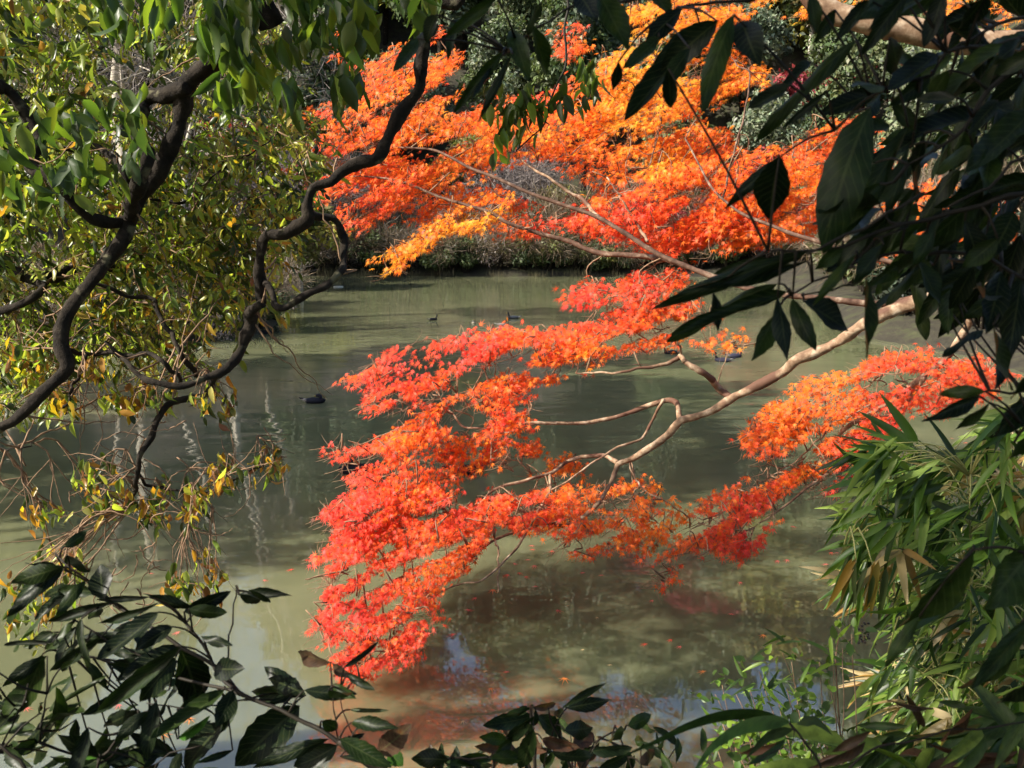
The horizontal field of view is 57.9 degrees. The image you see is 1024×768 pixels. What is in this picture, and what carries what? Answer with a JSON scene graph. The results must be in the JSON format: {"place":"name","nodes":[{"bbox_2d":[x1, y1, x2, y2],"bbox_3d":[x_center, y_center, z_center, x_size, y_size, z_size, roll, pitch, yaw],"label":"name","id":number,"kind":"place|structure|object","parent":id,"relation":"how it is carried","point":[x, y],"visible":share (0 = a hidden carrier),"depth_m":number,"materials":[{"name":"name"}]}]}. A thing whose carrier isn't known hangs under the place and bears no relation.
{"place":"outdoors","nodes":[
{"label":"outdoors","id":0,"kind":"place"},
{"bbox_2d":[0,276,1023,767],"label":"water","id":1,"kind":"structure","parent":0,"point":[528,636],"depth_m":11.68,"materials":[{"name":"green liquid"}]},
{"bbox_2d":[299,394,325,403],"bbox_3d":[-4.302,0.327,19.941,0.573,0.236,0.221,0,10,0],"label":"duck","id":2,"kind":"object","parent":1,"relation":"on","point":[316,400],"visible":1,"depth_m":19.88},
{"bbox_2d":[338,459,380,473],"bbox_3d":[-2.390,1.296,14.570,0.681,0.284,0.277,0,10,0],"label":"duck","id":3,"kind":"object","parent":1,"relation":"on","point":[350,466],"visible":0.48,"depth_m":14.49},
{"bbox_2d":[713,352,734,361],"bbox_3d":[5.827,-0.729,25.512,0.647,0.302,0.238,0,10,0],"label":"duck","id":4,"kind":"object","parent":1,"relation":"on","point":[717,359],"visible":0.9,"depth_m":25.45},
{"bbox_2d":[0,0,1023,372],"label":"ground","id":5,"kind":"structure","parent":0,"point":[902,328],"depth_m":64.40,"materials":[{"name":"green plant"}]},
{"bbox_2d":[1,79,57,180],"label":"yellow green tree","id":6,"kind":"object","parent":5,"relation":"on","point":[9,102],"visible":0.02,"depth_m":36.60,"materials":[{"name":"green plant"}]},
{"bbox_2d":[5,253,61,320],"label":"shoreline bush","id":7,"kind":"object","parent":5,"relation":"on","point":[23,286],"visible":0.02,"depth_m":29.09,"materials":[{"name":"green plant"}]},
{"bbox_2d":[10,229,66,270],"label":"shoreline bush","id":8,"kind":"object","parent":5,"relation":"on","point":[27,256],"visible":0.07,"depth_m":32.70,"materials":[{"name":"green plant"}]},
{"bbox_2d":[1,0,75,80],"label":"evergreen tree","id":9,"kind":"object","parent":5,"relation":"on","point":[44,34],"visible":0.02,"depth_m":63.18,"materials":[{"name":"green plant"}]},
{"bbox_2d":[7,282,112,341],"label":"shoreline bush","id":10,"kind":"object","parent":5,"relation":"on","point":[53,306],"visible":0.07,"depth_m":27.71,"materials":[{"name":"green plant"}]},
{"bbox_2d":[27,239,122,308],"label":"shoreline bush","id":11,"kind":"object","parent":5,"relation":"on","point":[54,262],"visible":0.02,"depth_m":29.60,"materials":[{"name":"green plant"}]},
{"bbox_2d":[1,0,196,322],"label":"pale trunk tree","id":12,"kind":"object","parent":5,"relation":"on","point":[73,78],"visible":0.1,"depth_m":29.53,"materials":[{"name":"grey plant"}]},
{"bbox_2d":[66,3,165,111],"bbox_3d":[-27.546,-23.819,64.233,7.420,17.870,10.252,0,10,-2],"label":"evergreen tree","id":13,"kind":"object","parent":5,"relation":"on","point":[125,65],"visible":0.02,"depth_m":63.70,"materials":[{"name":"green plant"}]},
{"bbox_2d":[43,0,202,172],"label":"pale trunk tree","id":14,"kind":"object","parent":5,"relation":"on","point":[115,79],"visible":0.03,"depth_m":32.64,"materials":[{"name":"grey plant"}]},
{"bbox_2d":[59,252,187,303],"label":"shoreline bush","id":15,"kind":"object","parent":5,"relation":"on","point":[122,287],"visible":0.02,"depth_m":29.13,"materials":[{"name":"green plant"}]},
{"bbox_2d":[64,86,209,248],"bbox_3d":[-19.430,-10.408,48.982,9.490,10.438,10.094,-8,13,-39],"label":"bare tree","id":16,"kind":"object","parent":5,"relation":"on","point":[188,176],"visible":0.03,"depth_m":48.15,"materials":[{"name":"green plant"}]},
{"bbox_2d":[96,285,182,336],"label":"shoreline bush","id":17,"kind":"object","parent":5,"relation":"on","point":[129,319],"visible":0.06,"depth_m":28.35,"materials":[{"name":"green plant"}]},
{"bbox_2d":[87,1,305,318],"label":"pale trunk tree","id":18,"kind":"object","parent":5,"relation":"on","point":[171,79],"visible":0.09,"depth_m":29.18,"materials":[{"name":"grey plant"}]},
{"bbox_2d":[156,270,238,323],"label":"shoreline bush","id":19,"kind":"object","parent":5,"relation":"on","point":[184,292],"visible":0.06,"depth_m":29.84,"materials":[{"name":"green plant"}]},
{"bbox_2d":[164,289,243,340],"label":"shoreline bush","id":20,"kind":"object","parent":5,"relation":"on","point":[214,326],"visible":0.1,"depth_m":29.46,"materials":[{"name":"green plant"}]},
{"bbox_2d":[0,531,411,767],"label":"evergreen shrub","id":21,"kind":"object","parent":5,"relation":"on","point":[146,668],"visible":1,"depth_m":1.61,"materials":[{"name":"green plant"}]},
{"bbox_2d":[162,0,258,143],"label":"evergreen tree","id":22,"kind":"object","parent":5,"relation":"on","point":[174,76],"visible":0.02,"depth_m":65.23,"materials":[{"name":"green plant"}]},
{"bbox_2d":[176,0,282,127],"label":"evergreen tree","id":23,"kind":"object","parent":5,"relation":"on","point":[185,6],"visible":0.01,"depth_m":66.31,"materials":[{"name":"green plant"}]},
{"bbox_2d":[120,2,339,245],"bbox_3d":[-8.521,-9.331,30.944,5.356,14.790,7.352,7,12,32],"label":"pale trunk tree","id":24,"kind":"object","parent":5,"relation":"on","point":[268,41],"visible":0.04,"depth_m":31.14,"materials":[{"name":"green plant"}]},
{"bbox_2d":[0,0,465,656],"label":"gnarled tree","id":25,"kind":"object","parent":5,"relation":"on","point":[54,160],"visible":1,"depth_m":5.24,"materials":[{"name":"green plant"}]},
{"bbox_2d":[152,0,325,320],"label":"pale trunk tree","id":26,"kind":"object","parent":5,"relation":"on","point":[213,89],"visible":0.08,"depth_m":30.83,"materials":[{"name":"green plant"}]},
{"bbox_2d":[186,112,349,249],"bbox_3d":[-15.157,-10.555,55.428,9.885,10.873,10.515,4,11,22],"label":"bare tree","id":27,"kind":"object","parent":5,"relation":"on","point":[239,212],"visible":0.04,"depth_m":54.02,"materials":[{"name":"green plant"}]},
{"bbox_2d":[227,254,314,329],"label":"shoreline bush","id":28,"kind":"object","parent":5,"relation":"on","point":[268,317],"visible":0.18,"depth_m":31.62,"materials":[{"name":"green plant"}]},
{"bbox_2d":[194,0,388,229],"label":"pale trunk tree","id":29,"kind":"object","parent":5,"relation":"on","point":[289,75],"visible":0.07,"depth_m":31.08,"materials":[{"name":"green plant"}]},
{"bbox_2d":[268,253,317,319],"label":"shoreline bush","id":30,"kind":"object","parent":5,"relation":"on","point":[285,280],"visible":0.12,"depth_m":34.58,"materials":[{"name":"green plant"}]},
{"bbox_2d":[244,192,354,288],"bbox_3d":[-11.504,-6.786,49.820,4.797,6.987,5.862,9,14,42],"label":"yellow green tree","id":31,"kind":"object","parent":5,"relation":"on","point":[316,226],"visible":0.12,"depth_m":49.48,"materials":[{"name":"green plant"}]},
{"bbox_2d":[245,2,384,164],"bbox_3d":[-13.302,-17.501,65.078,7.570,18.232,10.460,10,14,43],"label":"evergreen tree","id":32,"kind":"object","parent":5,"relation":"on","point":[318,78],"visible":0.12,"depth_m":64.07,"materials":[{"name":"green plant"}]},
{"bbox_2d":[299,232,335,273],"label":"shoreline bush","id":33,"kind":"object","parent":5,"relation":"on","point":[313,263],"visible":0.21,"depth_m":60.37,"materials":[{"name":"green plant"}]},
{"bbox_2d":[270,134,379,260],"bbox_3d":[-12.660,-12.488,62.059,8.699,9.568,9.253,-3,11,-16],"label":"bare tree","id":34,"kind":"object","parent":5,"relation":"on","point":[338,201],"visible":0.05,"depth_m":60.79,"materials":[{"name":"plant"}]},
{"bbox_2d":[317,229,368,271],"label":"shoreline bush","id":35,"kind":"object","parent":5,"relation":"on","point":[347,257],"visible":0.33,"depth_m":60.54,"materials":[{"name":"green plant"}]},
{"bbox_2d":[319,200,394,260],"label":"shoreline bush","id":36,"kind":"object","parent":5,"relation":"on","point":[354,227],"visible":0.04,"depth_m":61.67,"materials":[{"name":"green plant"}]},
{"bbox_2d":[333,216,410,274],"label":"shoreline bush","id":37,"kind":"object","parent":5,"relation":"on","point":[371,253],"visible":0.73,"depth_m":60.08,"materials":[{"name":"green plant"}]},
{"bbox_2d":[329,152,415,235],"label":"bare tree","id":38,"kind":"object","parent":5,"relation":"on","point":[355,186],"visible":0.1,"depth_m":61.52,"materials":[{"name":"grey plant"}]},
{"bbox_2d":[377,0,389,44],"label":"evergreen tree","id":39,"kind":"object","parent":5,"relation":"on","point":[385,10],"visible":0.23,"depth_m":83.49,"materials":[{"name":"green plant"}]},
{"bbox_2d":[341,192,433,265],"bbox_3d":[-8.001,-10.377,62.457,6.903,6.300,9.582,5,12,25],"label":"shoreline bush","id":40,"kind":"object","parent":5,"relation":"on","point":[397,220],"visible":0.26,"depth_m":61.29,"materials":[{"name":"green plant"}]},
{"bbox_2d":[368,219,436,274],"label":"shoreline bush","id":41,"kind":"object","parent":5,"relation":"on","point":[411,260],"visible":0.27,"depth_m":60.37,"materials":[{"name":"green plant"}]},
{"bbox_2d":[362,45,456,181],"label":"maple","id":42,"kind":"object","parent":5,"relation":"on","point":[429,96],"visible":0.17,"depth_m":70.51,"materials":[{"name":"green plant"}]},
{"bbox_2d":[382,0,476,93],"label":"evergreen tree","id":43,"kind":"object","parent":5,"relation":"on","point":[466,6],"visible":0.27,"depth_m":77.25,"materials":[{"name":"green plant"}]},
{"bbox_2d":[398,198,464,235],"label":"shoreline bush","id":44,"kind":"object","parent":5,"relation":"on","point":[426,217],"visible":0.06,"depth_m":62.57,"materials":[{"name":"green plant"}]},
{"bbox_2d":[399,217,466,275],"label":"shoreline bush","id":45,"kind":"object","parent":5,"relation":"on","point":[435,259],"visible":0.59,"depth_m":59.92,"materials":[{"name":"green plant"}]},
{"bbox_2d":[432,226,496,272],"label":"shoreline bush","id":46,"kind":"object","parent":5,"relation":"on","point":[467,259],"visible":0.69,"depth_m":60.19,"materials":[{"name":"green plant"}]},
{"bbox_2d":[428,130,511,197],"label":"yellow green tree","id":47,"kind":"object","parent":5,"relation":"on","point":[455,143],"visible":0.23,"depth_m":66.90,"materials":[{"name":"green plant"}]},
{"bbox_2d":[462,0,493,61],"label":"evergreen tree","id":48,"kind":"object","parent":5,"relation":"on","point":[464,45],"visible":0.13,"depth_m":82.45,"materials":[{"name":"green plant"}]},
{"bbox_2d":[439,206,518,262],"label":"shoreline bush","id":49,"kind":"object","parent":5,"relation":"on","point":[482,229],"visible":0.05,"depth_m":62.12,"materials":[{"name":"green plant"}]},
{"bbox_2d":[441,174,522,232],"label":"bare tree","id":50,"kind":"object","parent":5,"relation":"on","point":[490,205],"visible":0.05,"depth_m":63.16,"materials":[{"name":"grey plant"}]},
{"bbox_2d":[454,11,540,177],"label":"evergreen tree","id":51,"kind":"object","parent":5,"relation":"on","point":[498,31],"visible":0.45,"depth_m":70.22,"materials":[{"name":"green plant"}]},
{"bbox_2d":[472,215,534,269],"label":"shoreline bush","id":52,"kind":"object","parent":5,"relation":"on","point":[499,264],"visible":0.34,"depth_m":60.19,"materials":[{"name":"green plant"}]},
{"bbox_2d":[482,0,545,41],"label":"evergreen tree","id":53,"kind":"object","parent":5,"relation":"on","point":[521,8],"visible":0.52,"depth_m":75.30,"materials":[{"name":"green plant"}]},
{"bbox_2d":[459,129,570,213],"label":"bare tree","id":54,"kind":"object","parent":5,"relation":"on","point":[523,177],"visible":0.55,"depth_m":64.61,"materials":[{"name":"grey plant"}]},
{"bbox_2d":[477,193,559,233],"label":"shoreline bush","id":55,"kind":"object","parent":5,"relation":"on","point":[528,208],"visible":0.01,"depth_m":62.35,"materials":[{"name":"green plant"}]},
{"bbox_2d":[486,220,554,269],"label":"shoreline bush","id":56,"kind":"object","parent":5,"relation":"on","point":[523,262],"visible":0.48,"depth_m":59.90,"materials":[{"name":"green plant"}]},
{"bbox_2d":[508,220,587,270],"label":"shoreline bush","id":57,"kind":"object","parent":5,"relation":"on","point":[550,245],"visible":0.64,"depth_m":59.88,"materials":[{"name":"green plant"}]},
{"bbox_2d":[502,172,611,263],"bbox_3d":[3.561,-10.840,62.440,7.656,6.986,10.627,2,11,13],"label":"shoreline bush","id":58,"kind":"object","parent":5,"relation":"on","point":[532,214],"visible":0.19,"depth_m":61.15,"materials":[{"name":"plant"}]},
{"bbox_2d":[411,683,706,767],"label":"shrub","id":59,"kind":"object","parent":5,"relation":"on","point":[520,722],"visible":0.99,"depth_m":1.79,"materials":[{"name":"green plant"}]},
{"bbox_2d":[529,182,591,214],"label":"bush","id":60,"kind":"object","parent":5,"relation":"on","point":[560,189],"visible":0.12,"depth_m":63.97,"materials":[{"name":"green plant"}]},
{"bbox_2d":[548,234,600,270],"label":"shoreline bush","id":61,"kind":"object","parent":5,"relation":"on","point":[581,257],"visible":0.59,"depth_m":60.42,"materials":[{"name":"green plant"}]},
{"bbox_2d":[532,86,619,155],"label":"crimson maple","id":62,"kind":"object","parent":5,"relation":"on","point":[538,92],"visible":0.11,"depth_m":72.15,"materials":[{"name":"orange plant"}]},
{"bbox_2d":[530,0,628,193],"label":"evergreen tree","id":63,"kind":"object","parent":5,"relation":"on","point":[600,33],"visible":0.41,"depth_m":68.24,"materials":[{"name":"green plant"}]},
{"bbox_2d":[536,182,636,263],"bbox_3d":[5.513,-10.747,63.670,10.071,6.621,7.255,-6,12,-28],"label":"shoreline bush","id":64,"kind":"object","parent":5,"relation":"on","point":[585,214],"visible":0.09,"depth_m":61.52,"materials":[{"name":"orange plant"}]},
{"bbox_2d":[539,0,643,55],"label":"evergreen tree","id":65,"kind":"object","parent":5,"relation":"on","point":[625,5],"visible":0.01,"depth_m":75.16,"materials":[{"name":"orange plant"}]},
{"bbox_2d":[200,0,1022,689],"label":"orange maple","id":66,"kind":"object","parent":5,"relation":"on","point":[716,220],"visible":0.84,"depth_m":9.61,"materials":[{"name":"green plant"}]},
{"bbox_2d":[583,234,645,274],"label":"shoreline bush","id":67,"kind":"object","parent":5,"relation":"on","point":[605,262],"visible":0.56,"depth_m":60.12,"materials":[{"name":"green plant"}]},
{"bbox_2d":[611,229,661,268],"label":"shoreline bush","id":68,"kind":"object","parent":5,"relation":"on","point":[646,263],"visible":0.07,"depth_m":60.65,"materials":[{"name":"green plant"}]},
{"bbox_2d":[618,194,687,260],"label":"crimson maple","id":69,"kind":"object","parent":5,"relation":"on","point":[681,212],"visible":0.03,"depth_m":61.83,"materials":[{"name":"orange plant"}]},
{"bbox_2d":[619,0,724,105],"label":"evergreen tree","id":70,"kind":"object","parent":5,"relation":"on","point":[663,45],"visible":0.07,"depth_m":67.17,"materials":[{"name":"orange plant"}]},
{"bbox_2d":[661,248,696,267],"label":"shoreline bush","id":71,"kind":"object","parent":5,"relation":"on","point":[684,255],"visible":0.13,"depth_m":60.94,"materials":[{"name":"green plant"}]},
{"bbox_2d":[636,103,735,216],"bbox_3d":[12.188,-14.201,65.038,7.257,11.749,6.793,2,11,9],"label":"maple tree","id":72,"kind":"object","parent":5,"relation":"on","point":[685,123],"visible":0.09,"depth_m":65.00,"materials":[{"name":"orange plant"}]},
{"bbox_2d":[673,212,721,268],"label":"shoreline bush","id":73,"kind":"object","parent":5,"relation":"on","point":[701,264],"visible":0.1,"depth_m":60.91,"materials":[{"name":"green plant"}]},
{"bbox_2d":[653,174,751,260],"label":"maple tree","id":74,"kind":"object","parent":5,"relation":"on","point":[694,194],"visible":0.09,"depth_m":61.36,"materials":[{"name":"orange plant"}]},
{"bbox_2d":[393,0,1023,702],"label":"evergreen tree","id":75,"kind":"object","parent":5,"relation":"on","point":[861,178],"visible":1,"depth_m":1.16,"materials":[{"name":"green plant"}]},
{"bbox_2d":[689,236,763,265],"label":"shoreline bush","id":76,"kind":"object","parent":5,"relation":"on","point":[728,260],"visible":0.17,"depth_m":59.83,"materials":[{"name":"green plant"}]},
{"bbox_2d":[722,235,775,257],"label":"shoreline bush","id":77,"kind":"object","parent":5,"relation":"on","point":[754,252],"visible":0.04,"depth_m":60.44,"materials":[{"name":"green plant"}]},
{"bbox_2d":[715,0,788,17],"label":"evergreen tree","id":78,"kind":"object","parent":5,"relation":"on","point":[771,1],"visible":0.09,"depth_m":75.35,"materials":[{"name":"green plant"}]},
{"bbox_2d":[721,143,799,193],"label":"crimson maple","id":79,"kind":"object","parent":5,"relation":"on","point":[767,157],"visible":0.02,"depth_m":63.20,"materials":[{"name":"orange plant"}]},
{"bbox_2d":[718,1,805,142],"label":"evergreen tree","id":80,"kind":"object","parent":5,"relation":"on","point":[774,30],"visible":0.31,"depth_m":70.07,"materials":[{"name":"green plant"}]},
{"bbox_2d":[727,84,823,170],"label":"evergreen tree","id":81,"kind":"object","parent":5,"relation":"on","point":[765,111],"visible":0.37,"depth_m":64.39,"materials":[{"name":"green plant"}]},
{"bbox_2d":[763,225,802,255],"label":"shoreline bush","id":82,"kind":"object","parent":5,"relation":"on","point":[784,246],"visible":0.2,"depth_m":60.01,"materials":[{"name":"green plant"}]},
{"bbox_2d":[766,0,814,66],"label":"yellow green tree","id":83,"kind":"object","parent":5,"relation":"on","point":[805,25],"visible":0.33,"depth_m":75.21,"materials":[{"name":"green plant"}]},
{"bbox_2d":[689,610,892,767],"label":"bright bank shrub","id":84,"kind":"object","parent":5,"relation":"on","point":[806,695],"visible":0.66,"depth_m":3.18,"materials":[{"name":"green plant"}]},
{"bbox_2d":[782,0,857,28],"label":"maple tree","id":85,"kind":"object","parent":5,"relation":"on","point":[789,10],"visible":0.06,"depth_m":72.78,"materials":[{"name":"orange plant"}]},
{"bbox_2d":[617,677,1023,767],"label":"broad bamboo grass","id":86,"kind":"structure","parent":5,"relation":"on","point":[997,728],"depth_m":1.49,"materials":[{"name":"green plant"}]},
{"bbox_2d":[801,232,846,278],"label":"shoreline bush","id":87,"kind":"object","parent":5,"relation":"on","point":[844,277],"visible":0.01,"depth_m":47.40,"materials":[{"name":"green plant"}]},
{"bbox_2d":[783,205,874,286],"bbox_3d":[16.730,-6.815,43.899,8.415,5.532,6.062,4,11,21],"label":"shoreline bush","id":88,"kind":"object","parent":5,"relation":"on","point":[806,245],"visible":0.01,"depth_m":44.19,"materials":[{"name":"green plant"}]},
{"bbox_2d":[783,111,880,199],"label":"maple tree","id":89,"kind":"object","parent":5,"relation":"on","point":[803,126],"visible":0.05,"depth_m":57.45,"materials":[{"name":"orange plant"}]},
{"bbox_2d":[772,61,892,122],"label":"crimson maple","id":90,"kind":"object","parent":5,"relation":"on","point":[795,85],"visible":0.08,"depth_m":66.61,"materials":[{"name":"plant"}]},
{"bbox_2d":[797,213,879,291],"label":"shoreline bush","id":91,"kind":"object","parent":5,"relation":"on","point":[861,288],"visible":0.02,"depth_m":41.03,"materials":[{"name":"green plant"}]},
{"bbox_2d":[803,215,882,299],"bbox_3d":[15.484,-5.253,38.018,7.120,4.681,5.130,4,11,22],"label":"shoreline bush","id":92,"kind":"object","parent":5,"relation":"on","point":[849,274],"visible":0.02,"depth_m":37.95,"materials":[{"name":"green plant"}]},
{"bbox_2d":[799,0,908,119],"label":"evergreen tree","id":93,"kind":"object","parent":5,"relation":"on","point":[825,47],"visible":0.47,"depth_m":62.43,"materials":[{"name":"green plant"}]},
{"bbox_2d":[814,178,962,315],"bbox_3d":[13.266,-4.490,31.146,5.649,5.409,6.125,-6,12,-31],"label":"shoreline bush","id":94,"kind":"object","parent":5,"relation":"on","point":[874,273],"visible":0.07,"depth_m":31.38,"materials":[{"name":"green plant"}]},
{"bbox_2d":[843,149,962,239],"bbox_3d":[15.876,-5.910,35.361,6.779,6.491,7.350,0,10,-1],"label":"shoreline bush","id":95,"kind":"object","parent":5,"relation":"on","point":[922,179],"visible":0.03,"depth_m":34.38,"materials":[{"name":"green plant"}]},
{"bbox_2d":[798,393,1023,767],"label":"bamboo thicket","id":96,"kind":"object","parent":5,"relation":"on","point":[907,526],"visible":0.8,"depth_m":3.21,"materials":[{"name":"green plant"}]},
{"bbox_2d":[800,0,1023,54],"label":"smooth bark tree","id":97,"kind":"object","parent":5,"relation":"on","point":[902,31],"visible":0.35,"depth_m":4.73,"materials":[{"name":"brown wood"}]},
{"bbox_2d":[874,0,991,165],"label":"evergreen tree","id":98,"kind":"object","parent":5,"relation":"on","point":[912,50],"visible":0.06,"depth_m":52.19,"materials":[{"name":"green plant"}]},
{"bbox_2d":[877,135,1013,206],"bbox_3d":[18.506,-7.440,39.837,8.575,7.573,7.909,-4,11,-23],"label":"shoreline bush","id":99,"kind":"object","parent":5,"relation":"on","point":[964,167],"visible":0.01,"depth_m":39.32,"materials":[{"name":"green plant"}]},
{"bbox_2d":[884,26,1023,179],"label":"evergreen tree","id":100,"kind":"object","parent":5,"relation":"on","point":[924,108],"visible":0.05,"depth_m":41.67,"materials":[{"name":"green plant"}]},
{"bbox_2d":[909,0,1001,28],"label":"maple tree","id":101,"kind":"object","parent":5,"relation":"on","point":[993,16],"visible":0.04,"depth_m":61.41,"materials":[{"name":"orange plant"}]},
{"bbox_2d":[935,255,984,329],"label":"shoreline bush","id":102,"kind":"object","parent":5,"relation":"on","point":[981,321],"depth_m":28.49,"materials":[{"name":"green plant"}]},
{"bbox_2d":[921,135,1023,244],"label":"shoreline bush","id":103,"kind":"object","parent":5,"relation":"on","point":[1018,210],"visible":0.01,"depth_m":29.51,"materials":[{"name":"green plant"}]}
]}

